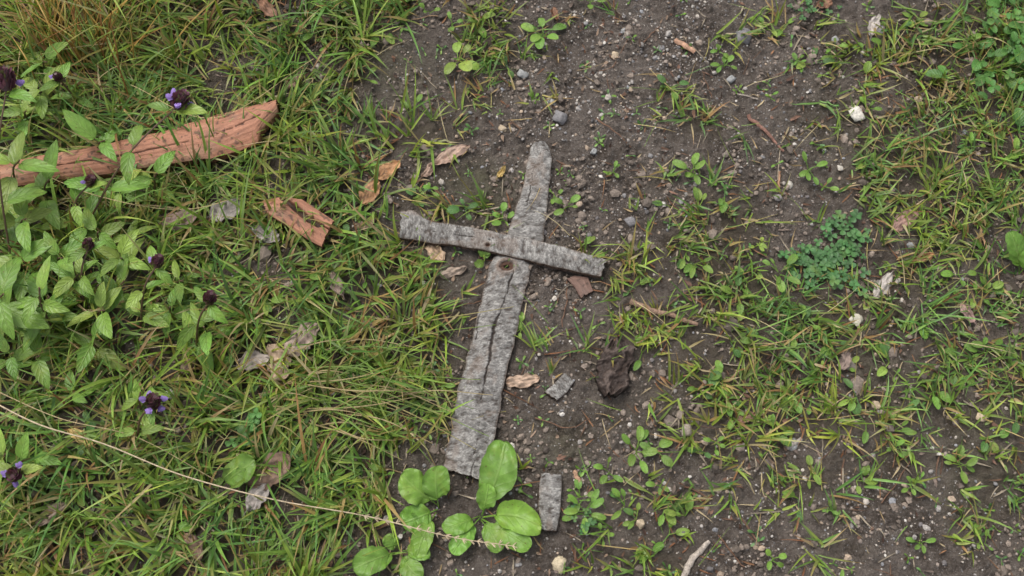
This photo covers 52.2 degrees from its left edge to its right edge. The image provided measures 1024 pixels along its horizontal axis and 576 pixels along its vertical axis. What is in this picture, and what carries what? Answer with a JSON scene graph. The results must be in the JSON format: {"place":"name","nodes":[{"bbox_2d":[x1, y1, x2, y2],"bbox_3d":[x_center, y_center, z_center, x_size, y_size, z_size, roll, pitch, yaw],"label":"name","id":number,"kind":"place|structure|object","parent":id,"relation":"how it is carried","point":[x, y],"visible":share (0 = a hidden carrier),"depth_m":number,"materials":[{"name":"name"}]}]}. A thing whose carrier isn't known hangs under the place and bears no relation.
{"place":"outdoors","nodes":[
{"label":"outdoors","id":0,"kind":"place"},
{"bbox_2d":[0,0,1023,575],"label":"ground","id":1,"kind":"structure","parent":0,"point":[482,558],"depth_m":1.60,"materials":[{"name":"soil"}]},
{"bbox_2d":[0,429,33,489],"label":"selfheal plant","id":2,"kind":"object","parent":1,"relation":"on","point":[2,446],"visible":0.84,"depth_m":1.46,"materials":[{"name":"green plant"}]},
{"bbox_2d":[0,334,43,379],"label":"selfheal plant","id":3,"kind":"object","parent":1,"relation":"on","point":[10,363],"visible":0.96,"depth_m":1.50,"materials":[{"name":"green plant"}]},
{"bbox_2d":[0,64,46,259],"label":"selfheal plant","id":4,"kind":"object","parent":1,"relation":"on","point":[8,81],"visible":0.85,"depth_m":1.52,"materials":[{"name":"green plant"}]},
{"bbox_2d":[0,257,49,339],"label":"selfheal plant","id":5,"kind":"object","parent":1,"relation":"on","point":[10,315],"visible":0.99,"depth_m":1.48,"materials":[{"name":"green plant"}]},
{"bbox_2d":[0,187,51,252],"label":"selfheal plant","id":6,"kind":"object","parent":1,"relation":"on","point":[22,231],"visible":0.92,"depth_m":1.55,"materials":[{"name":"green plant"}]},
{"bbox_2d":[0,100,52,135],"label":"selfheal plant","id":7,"kind":"object","parent":1,"relation":"on","point":[11,112],"visible":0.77,"depth_m":1.64,"materials":[{"name":"green plant"}]},
{"bbox_2d":[0,238,57,300],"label":"selfheal plant","id":8,"kind":"object","parent":1,"relation":"on","point":[38,248],"visible":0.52,"depth_m":1.53,"materials":[{"name":"green plant"}]},
{"bbox_2d":[0,132,59,219],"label":"selfheal plant","id":9,"kind":"object","parent":1,"relation":"on","point":[9,185],"visible":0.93,"depth_m":1.55,"materials":[{"name":"green plant"}]},
{"bbox_2d":[0,431,61,488],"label":"selfheal plant","id":10,"kind":"object","parent":1,"relation":"on","point":[15,474],"visible":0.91,"depth_m":1.42,"materials":[{"name":"green plant"}]},
{"bbox_2d":[17,332,64,388],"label":"selfheal plant","id":11,"kind":"object","parent":1,"relation":"on","point":[40,370],"visible":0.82,"depth_m":1.50,"materials":[{"name":"green plant"}]},
{"bbox_2d":[22,64,62,119],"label":"selfheal plant","id":12,"kind":"object","parent":1,"relation":"on","point":[41,103],"visible":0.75,"depth_m":1.64,"materials":[{"name":"green plant"}]},
{"bbox_2d":[26,139,59,229],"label":"selfheal plant","id":13,"kind":"object","parent":1,"relation":"on","point":[52,217],"visible":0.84,"depth_m":1.58,"materials":[{"name":"green plant"}]},
{"bbox_2d":[20,42,68,77],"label":"selfheal plant","id":14,"kind":"object","parent":1,"relation":"on","point":[58,47],"visible":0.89,"depth_m":1.66,"materials":[{"name":"green plant"}]},
{"bbox_2d":[16,255,75,350],"bbox_3d":[-0.675,0.035,1.514,0.101,0.118,0.096,-28,72,-10],"label":"selfheal plant","id":15,"kind":"object","parent":1,"relation":"on","point":[51,305],"visible":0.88,"depth_m":1.48,"materials":[{"name":"green plant"}]},
{"bbox_2d":[29,502,66,529],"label":"dead leaf","id":16,"kind":"object","parent":1,"relation":"on","point":[61,507],"visible":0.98,"depth_m":1.46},
{"bbox_2d":[27,272,76,337],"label":"selfheal plant","id":17,"kind":"object","parent":1,"relation":"on","point":[33,291],"visible":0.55,"depth_m":1.51,"materials":[{"name":"green plant"}]},
{"bbox_2d":[40,231,82,278],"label":"selfheal plant","id":18,"kind":"object","parent":1,"relation":"on","point":[67,249],"visible":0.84,"depth_m":1.54,"materials":[{"name":"green plant"}]},
{"bbox_2d":[39,62,94,108],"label":"selfheal plant","id":19,"kind":"object","parent":1,"relation":"on","point":[60,74],"visible":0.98,"depth_m":1.63,"materials":[{"name":"green plant"}]},
{"bbox_2d":[43,369,100,407],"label":"selfheal plant","id":20,"kind":"object","parent":1,"relation":"on","point":[81,398],"visible":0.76,"depth_m":1.50,"materials":[{"name":"green plant"}]},
{"bbox_2d":[39,174,107,230],"bbox_3d":[-0.652,-0.115,1.565,0.123,0.132,0.064,-39,75,-13],"label":"selfheal plant","id":21,"kind":"object","parent":1,"relation":"on","point":[90,181],"visible":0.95,"depth_m":1.54,"materials":[{"name":"green plant"}]},
{"bbox_2d":[50,260,98,298],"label":"selfheal plant","id":22,"kind":"object","parent":1,"relation":"on","point":[64,284],"visible":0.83,"depth_m":1.53,"materials":[{"name":"green plant"}]},
{"bbox_2d":[61,237,107,309],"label":"selfheal plant","id":23,"kind":"object","parent":1,"relation":"on","point":[88,244],"visible":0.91,"depth_m":1.50,"materials":[{"name":"green plant"}]},
{"bbox_2d":[62,109,123,169],"bbox_3d":[-0.648,-0.223,1.637,0.087,0.097,0.084,0,70,0],"label":"selfheal plant","id":24,"kind":"object","parent":1,"relation":"on","point":[80,125],"visible":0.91,"depth_m":1.61,"materials":[{"name":"green plant"}]},
{"bbox_2d":[66,281,121,340],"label":"selfheal plant","id":25,"kind":"object","parent":1,"relation":"on","point":[104,299],"visible":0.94,"depth_m":1.52,"materials":[{"name":"green plant"}]},
{"bbox_2d":[69,321,125,372],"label":"selfheal plant","id":26,"kind":"object","parent":1,"relation":"on","point":[85,355],"visible":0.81,"depth_m":1.52,"materials":[{"name":"green plant"}]},
{"bbox_2d":[77,207,125,274],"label":"selfheal plant","id":27,"kind":"object","parent":1,"relation":"on","point":[108,230],"visible":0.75,"depth_m":1.57,"materials":[{"name":"green plant"}]},
{"bbox_2d":[0,392,214,479],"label":"grass stalk","id":28,"kind":"object","parent":1,"relation":"on","point":[98,427],"depth_m":1.47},
{"bbox_2d":[96,253,139,315],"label":"selfheal plant","id":29,"kind":"object","parent":1,"relation":"on","point":[121,268],"visible":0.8,"depth_m":1.55,"materials":[{"name":"green plant"}]},
{"bbox_2d":[97,229,150,286],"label":"selfheal plant","id":30,"kind":"object","parent":1,"relation":"on","point":[125,245],"visible":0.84,"depth_m":1.55,"materials":[{"name":"green plant"}]},
{"bbox_2d":[97,169,150,211],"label":"selfheal plant","id":31,"kind":"object","parent":1,"relation":"on","point":[119,197],"visible":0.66,"depth_m":1.62,"materials":[{"name":"green plant"}]},
{"bbox_2d":[63,88,207,241],"bbox_3d":[-0.570,-0.171,1.554,0.285,0.186,0.083,-33,73,-11],"label":"selfheal plant","id":32,"kind":"object","parent":1,"relation":"on","point":[179,100],"visible":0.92,"depth_m":1.52,"materials":[{"name":"green plant"}]},
{"bbox_2d":[112,217,158,256],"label":"selfheal plant","id":33,"kind":"object","parent":1,"relation":"on","point":[116,238],"visible":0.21,"depth_m":1.58,"materials":[{"name":"green plant"}]},
{"bbox_2d":[0,100,279,188],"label":"red bark strip","id":34,"kind":"object","parent":1,"relation":"on","point":[239,128],"visible":0.77,"depth_m":1.64,"materials":[{"name":"wood"}]},
{"bbox_2d":[114,387,167,442],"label":"selfheal plant","id":35,"kind":"object","parent":1,"relation":"on","point":[151,400],"visible":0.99,"depth_m":1.42,"materials":[{"name":"green plant"}]},
{"bbox_2d":[121,379,170,424],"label":"selfheal plant","id":36,"kind":"object","parent":1,"relation":"on","point":[130,402],"visible":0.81,"depth_m":1.49,"materials":[{"name":"green plant"}]},
{"bbox_2d":[119,150,177,205],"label":"selfheal plant","id":37,"kind":"object","parent":1,"relation":"on","point":[165,159],"visible":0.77,"depth_m":1.61,"materials":[{"name":"green plant"}]},
{"bbox_2d":[125,245,172,327],"bbox_3d":[-0.521,0.008,1.514,0.094,0.121,0.087,-43,76,-14],"label":"selfheal plant","id":38,"kind":"object","parent":1,"relation":"on","point":[155,259],"visible":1,"depth_m":1.49,"materials":[{"name":"green plant"}]},
{"bbox_2d":[151,288,200,337],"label":"selfheal plant","id":39,"kind":"object","parent":1,"relation":"on","point":[166,317],"visible":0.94,"depth_m":1.55,"materials":[{"name":"green plant"}]},
{"bbox_2d":[158,259,200,302],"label":"selfheal plant","id":40,"kind":"object","parent":1,"relation":"on","point":[179,290],"visible":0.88,"depth_m":1.56,"materials":[{"name":"green plant"}]},
{"bbox_2d":[183,533,203,566],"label":"dead leaf","id":41,"kind":"object","parent":1,"relation":"on","point":[199,550],"visible":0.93,"depth_m":1.45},
{"bbox_2d":[177,287,227,373],"bbox_3d":[-0.440,0.061,1.500,0.088,0.137,0.104,0,70,0],"label":"selfheal plant","id":42,"kind":"object","parent":1,"relation":"on","point":[212,312],"visible":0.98,"depth_m":1.49,"materials":[{"name":"green plant"}]},
{"bbox_2d":[186,302,245,355],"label":"selfheal plant","id":43,"kind":"object","parent":1,"relation":"on","point":[205,341],"visible":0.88,"depth_m":1.52,"materials":[{"name":"green plant"}]},
{"bbox_2d":[206,197,242,221],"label":"dead leaf","id":44,"kind":"object","parent":1,"relation":"on","point":[229,208],"visible":0.65,"depth_m":1.62,"materials":[{"name":"plant"}]},
{"bbox_2d":[222,453,255,487],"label":"plantain plant","id":45,"kind":"object","parent":1,"relation":"on","point":[244,460],"visible":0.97,"depth_m":1.47,"materials":[{"name":"green plant"}]},
{"bbox_2d":[225,407,261,455],"bbox_3d":[-0.387,0.214,1.508,0.044,0.036,0.084,12,70,4],"label":"clover patch","id":46,"kind":"object","parent":1,"relation":"on","point":[250,415],"visible":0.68,"depth_m":1.50,"materials":[{"name":"green plant"}]},
{"bbox_2d":[231,350,269,370],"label":"dead leaf","id":47,"kind":"object","parent":1,"relation":"on","point":[256,355],"visible":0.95,"depth_m":1.54,"materials":[{"name":"plant"}]},
{"bbox_2d":[243,483,268,515],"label":"dead leaf","id":48,"kind":"object","parent":1,"relation":"on","point":[252,502],"visible":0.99,"depth_m":1.47,"materials":[{"name":"plant"}]},
{"bbox_2d":[0,0,513,459],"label":"long grass tuft","id":49,"kind":"object","parent":1,"relation":"on","point":[73,11],"visible":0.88,"depth_m":1.64,"materials":[{"name":"plant"}]},
{"bbox_2d":[0,405,517,550],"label":"grass stalk","id":50,"kind":"object","parent":1,"relation":"on","point":[438,533],"depth_m":1.44,"materials":[{"name":"plant"}]},
{"bbox_2d":[232,451,290,490],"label":"dead leaf","id":51,"kind":"object","parent":1,"relation":"on","point":[267,478],"visible":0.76,"depth_m":1.48,"materials":[{"name":"plant"}]},
{"bbox_2d":[245,224,279,242],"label":"dead leaf","id":52,"kind":"object","parent":1,"relation":"on","point":[261,231],"visible":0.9,"depth_m":1.60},
{"bbox_2d":[258,0,278,20],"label":"dead leaf","id":53,"kind":"object","parent":1,"relation":"on","point":[265,7],"visible":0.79,"depth_m":1.76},
{"bbox_2d":[265,344,290,387],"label":"dead leaf","id":54,"kind":"object","parent":1,"relation":"on","point":[277,354],"visible":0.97,"depth_m":1.54,"materials":[{"name":"plant"}]},
{"bbox_2d":[263,197,334,248],"bbox_3d":[-0.328,-0.110,1.610,0.123,0.018,0.050,32,73,11],"label":"red bark piece","id":55,"kind":"object","parent":1,"relation":"on","point":[318,236],"visible":0.96,"depth_m":1.60,"materials":[{"name":"wood"}]},
{"bbox_2d":[329,272,344,299],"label":"dead leaf","id":56,"kind":"object","parent":1,"relation":"on","point":[337,288],"visible":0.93,"depth_m":1.58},
{"bbox_2d":[357,180,380,209],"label":"dead leaf","id":57,"kind":"object","parent":1,"relation":"on","point":[368,196],"visible":0.94,"depth_m":1.64,"materials":[{"name":"plant"}]},
{"bbox_2d":[368,160,400,180],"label":"dead leaf","id":58,"kind":"object","parent":1,"relation":"on","point":[389,168],"visible":0.69,"depth_m":1.66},
{"bbox_2d":[352,533,429,575],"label":"plantain plant","id":59,"kind":"object","parent":1,"relation":"on","point":[377,562],"visible":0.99,"depth_m":1.44,"materials":[{"name":"green plant"}]},
{"bbox_2d":[398,465,449,557],"bbox_3d":[-0.123,0.314,1.461,0.073,0.041,0.125,0,70,0],"label":"plantain plant","id":60,"kind":"object","parent":1,"relation":"on","point":[417,489],"visible":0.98,"depth_m":1.46,"materials":[{"name":"green plant"}]},
{"bbox_2d":[425,244,445,260],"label":"dead leaf","id":61,"kind":"object","parent":1,"relation":"on","point":[433,251],"visible":0.86,"depth_m":1.61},
{"bbox_2d":[425,144,469,167],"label":"dead leaf","id":62,"kind":"object","parent":1,"relation":"on","point":[456,150],"visible":1,"depth_m":1.67,"materials":[{"name":"plant"}]},
{"bbox_2d":[436,265,466,278],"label":"dead leaf","id":63,"kind":"object","parent":1,"relation":"on","point":[449,272],"visible":0.99,"depth_m":1.60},
{"bbox_2d":[444,42,478,74],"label":"weed seedling","id":64,"kind":"object","parent":1,"relation":"on","point":[465,65],"visible":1,"depth_m":1.72,"materials":[{"name":"green plant"}]},
{"bbox_2d":[446,198,477,219],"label":"weed seedling","id":65,"kind":"object","parent":1,"relation":"on","point":[452,209],"visible":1,"depth_m":1.62,"materials":[{"name":"green plant"}]},
{"bbox_2d":[442,440,541,555],"bbox_3d":[-0.029,0.295,1.471,0.139,0.046,0.158,0,70,0],"label":"plantain plant","id":66,"kind":"object","parent":1,"relation":"on","point":[518,522],"visible":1,"depth_m":1.46,"materials":[{"name":"green plant"}]},
{"bbox_2d":[399,141,607,480],"bbox_3d":[0.003,0.020,1.576,0.304,0.030,0.514,-11,70,-4],"label":"bark cross","id":67,"kind":"object","parent":1,"relation":"on","point":[523,245],"visible":0.99,"depth_m":1.58,"materials":[{"name":"wood"}]},
{"bbox_2d":[492,202,514,225],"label":"weed seedling","id":68,"kind":"object","parent":1,"relation":"on","point":[503,206],"visible":0.98,"depth_m":1.63,"materials":[{"name":"green plant"}]},
{"bbox_2d":[0,0,1023,575],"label":"grass","id":69,"kind":"structure","parent":1,"relation":"on","point":[322,492],"depth_m":1.57,"materials":[{"name":"plant"}]},
{"bbox_2d":[67,427,96,448],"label":"dead leaf","id":70,"kind":"object","parent":69,"relation":"on","point":[75,432],"visible":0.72,"depth_m":1.49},
{"bbox_2d":[154,208,197,230],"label":"dead leaf","id":71,"kind":"object","parent":69,"relation":"on","point":[173,219],"visible":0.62,"depth_m":1.61,"materials":[{"name":"plant"}]},
{"bbox_2d":[284,322,319,356],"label":"dead leaf","id":72,"kind":"object","parent":69,"relation":"on","point":[304,339],"visible":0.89,"depth_m":1.55,"materials":[{"name":"plant"}]},
{"bbox_2d":[0,0,1023,575],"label":"undergrowth leaves","id":73,"kind":"object","parent":1,"relation":"on","point":[882,348],"visible":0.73,"depth_m":1.56,"materials":[{"name":"green plant"}]},
{"bbox_2d":[505,372,539,387],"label":"dead leaf","id":74,"kind":"object","parent":1,"relation":"on","point":[526,379],"visible":1,"depth_m":1.54,"materials":[{"name":"plant"}]},
{"bbox_2d":[521,18,565,48],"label":"weed seedling","id":75,"kind":"object","parent":1,"relation":"on","point":[539,43],"visible":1,"depth_m":1.75,"materials":[{"name":"green plant"}]},
{"bbox_2d":[538,473,561,531],"bbox_3d":[0.054,0.303,1.480,0.036,0.016,0.083,0,70,0],"label":"bark fragment","id":76,"kind":"object","parent":1,"relation":"on","point":[549,494],"visible":0.98,"depth_m":1.48,"materials":[{"name":"wood"}]},
{"bbox_2d":[544,373,573,401],"bbox_3d":[0.071,0.147,1.538,0.044,0.014,0.025,-42,75,-14],"label":"bark fragment","id":77,"kind":"object","parent":1,"relation":"on","point":[558,389],"visible":1,"depth_m":1.53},
{"bbox_2d":[552,555,565,574],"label":"pebble","id":78,"kind":"object","parent":1,"relation":"on","point":[558,561],"visible":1,"depth_m":1.45,"materials":[{"name":"stone"}]},
{"bbox_2d":[553,194,580,214],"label":"weed seedling","id":79,"kind":"object","parent":1,"relation":"on","point":[573,199],"visible":1,"depth_m":1.63,"materials":[{"name":"green plant"}]},
{"bbox_2d":[567,276,592,298],"bbox_3d":[0.106,-0.005,1.593,0.030,0.012,0.040,-32,73,-11],"label":"bark fragment","id":80,"kind":"object","parent":1,"relation":"on","point":[582,286],"visible":1,"depth_m":1.59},
{"bbox_2d":[566,479,594,510],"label":"weed seedling","id":81,"kind":"object","parent":1,"relation":"on","point":[578,485],"visible":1,"depth_m":1.48,"materials":[{"name":"green plant"}]},
{"bbox_2d":[562,489,605,533],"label":"weed seedling","id":82,"kind":"object","parent":1,"relation":"on","point":[595,503],"visible":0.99,"depth_m":1.47,"materials":[{"name":"green plant"}]},
{"bbox_2d":[571,503,596,534],"bbox_3d":[0.098,0.322,1.473,0.032,0.020,0.045,-30,73,-10],"label":"clover patch","id":83,"kind":"object","parent":1,"relation":"on","point":[590,520],"visible":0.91,"depth_m":1.46,"materials":[{"name":"green plant"}]},
{"bbox_2d":[593,456,622,483],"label":"weed seedling","id":84,"kind":"object","parent":1,"relation":"on","point":[603,479],"visible":1,"depth_m":1.49,"materials":[{"name":"green plant"}]},
{"bbox_2d":[594,335,634,398],"bbox_3d":[0.152,0.116,1.541,0.061,0.032,0.092,0,70,0],"label":"charred bark piece","id":85,"kind":"object","parent":1,"relation":"on","point":[613,380],"visible":0.98,"depth_m":1.53,"materials":[{"name":"wood"}]},
{"bbox_2d":[621,426,657,473],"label":"weed seedling","id":86,"kind":"object","parent":1,"relation":"on","point":[641,434],"visible":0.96,"depth_m":1.50,"materials":[{"name":"green plant"}]},
{"bbox_2d":[640,438,672,466],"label":"weed seedling","id":87,"kind":"object","parent":1,"relation":"on","point":[665,459],"visible":0.95,"depth_m":1.50,"materials":[{"name":"green plant"}]},
{"bbox_2d":[629,298,697,325],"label":"twig","id":88,"kind":"object","parent":1,"relation":"on","point":[658,311],"visible":0.94,"depth_m":1.57,"materials":[{"name":"brown wood"}]},
{"bbox_2d":[672,153,704,184],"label":"weed seedling","id":89,"kind":"object","parent":1,"relation":"on","point":[681,164],"visible":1,"depth_m":1.65,"materials":[{"name":"green plant"}]},
{"bbox_2d":[681,540,710,575],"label":"twig","id":90,"kind":"object","parent":1,"relation":"on","point":[689,563],"visible":1,"depth_m":1.46,"materials":[{"name":"brown wood"}]},
{"bbox_2d":[402,0,1023,575],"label":"tiny sprouts","id":91,"kind":"object","parent":1,"relation":"on","point":[580,474],"visible":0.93,"depth_m":1.59,"materials":[{"name":"green plant"}]},
{"bbox_2d":[735,28,751,44],"bbox_3d":[0.387,-0.419,1.748,0.029,0.027,0.026,0,70,0],"label":"pebble","id":92,"kind":"object","parent":1,"relation":"on","point":[746,41],"visible":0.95,"depth_m":1.74,"materials":[{"name":"stone"}]},
{"bbox_2d":[747,114,784,151],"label":"twig","id":93,"kind":"object","parent":1,"relation":"on","point":[762,128],"visible":1,"depth_m":1.68,"materials":[{"name":"brown wood"}]},
{"bbox_2d":[765,549,786,569],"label":"weed seedling","id":94,"kind":"object","parent":1,"relation":"on","point":[780,556],"visible":1,"depth_m":1.45,"materials":[{"name":"green plant"}]},
{"bbox_2d":[762,254,800,291],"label":"weed seedling","id":95,"kind":"object","parent":1,"relation":"on","point":[792,258],"visible":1,"depth_m":1.59,"materials":[{"name":"green plant"}]},
{"bbox_2d":[799,151,827,184],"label":"weed seedling","id":96,"kind":"object","parent":1,"relation":"on","point":[803,173],"visible":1,"depth_m":1.66,"materials":[{"name":"green plant"}]},
{"bbox_2d":[787,0,841,20],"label":"clover patch","id":97,"kind":"object","parent":1,"relation":"on","point":[808,3],"visible":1,"depth_m":1.76,"materials":[{"name":"green plant"}]},
{"bbox_2d":[787,255,856,290],"bbox_3d":[0.476,-0.022,1.610,0.104,0.019,0.064,0,70,0],"label":"clover patch","id":98,"kind":"object","parent":1,"relation":"on","point":[812,271],"visible":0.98,"depth_m":1.60,"materials":[{"name":"green plant"}]},
{"bbox_2d":[780,209,871,297],"bbox_3d":[0.486,-0.053,1.614,0.145,0.030,0.148,0,70,0],"label":"clover patch","id":99,"kind":"object","parent":1,"relation":"on","point":[844,248],"visible":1,"depth_m":1.61,"materials":[{"name":"green plant"}]},
{"bbox_2d":[839,350,851,369],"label":"dead leaf","id":100,"kind":"object","parent":1,"relation":"on","point":[845,360],"visible":1,"depth_m":1.55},
{"bbox_2d":[848,105,865,121],"bbox_3d":[0.559,-0.283,1.694,0.030,0.023,0.031,0,70,0],"label":"pebble","id":101,"kind":"object","parent":1,"relation":"on","point":[857,114],"visible":0.99,"depth_m":1.69,"materials":[{"name":"stone"}]},
{"bbox_2d":[867,14,880,39],"bbox_3d":[0.604,-0.436,1.744,0.020,0.011,0.056,18,71,6],"label":"stone","id":102,"kind":"object","parent":1,"relation":"on","point":[873,20],"visible":0.96,"depth_m":1.75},
{"bbox_2d":[870,271,892,301],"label":"dead leaf","id":103,"kind":"object","parent":1,"relation":"on","point":[886,279],"visible":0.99,"depth_m":1.60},
{"bbox_2d":[889,210,918,232],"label":"dead leaf","id":104,"kind":"object","parent":1,"relation":"on","point":[898,226],"visible":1,"depth_m":1.63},
{"bbox_2d":[906,533,935,552],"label":"weed seedling","id":105,"kind":"object","parent":1,"relation":"on","point":[923,547],"visible":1,"depth_m":1.47,"materials":[{"name":"green plant"}]},
{"bbox_2d":[943,445,977,483],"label":"weed seedling","id":106,"kind":"object","parent":1,"relation":"on","point":[973,461],"visible":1,"depth_m":1.50,"materials":[{"name":"green plant"}]},
{"bbox_2d":[972,9,1023,95],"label":"clover patch","id":107,"kind":"object","parent":1,"relation":"on","point":[991,81],"visible":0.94,"depth_m":1.72,"materials":[{"name":"green plant"}]},
{"bbox_2d":[1005,231,1023,273],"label":"plantain plant","id":108,"kind":"object","parent":1,"relation":"on","point":[1014,240],"visible":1,"depth_m":1.59,"materials":[{"name":"green plant"}]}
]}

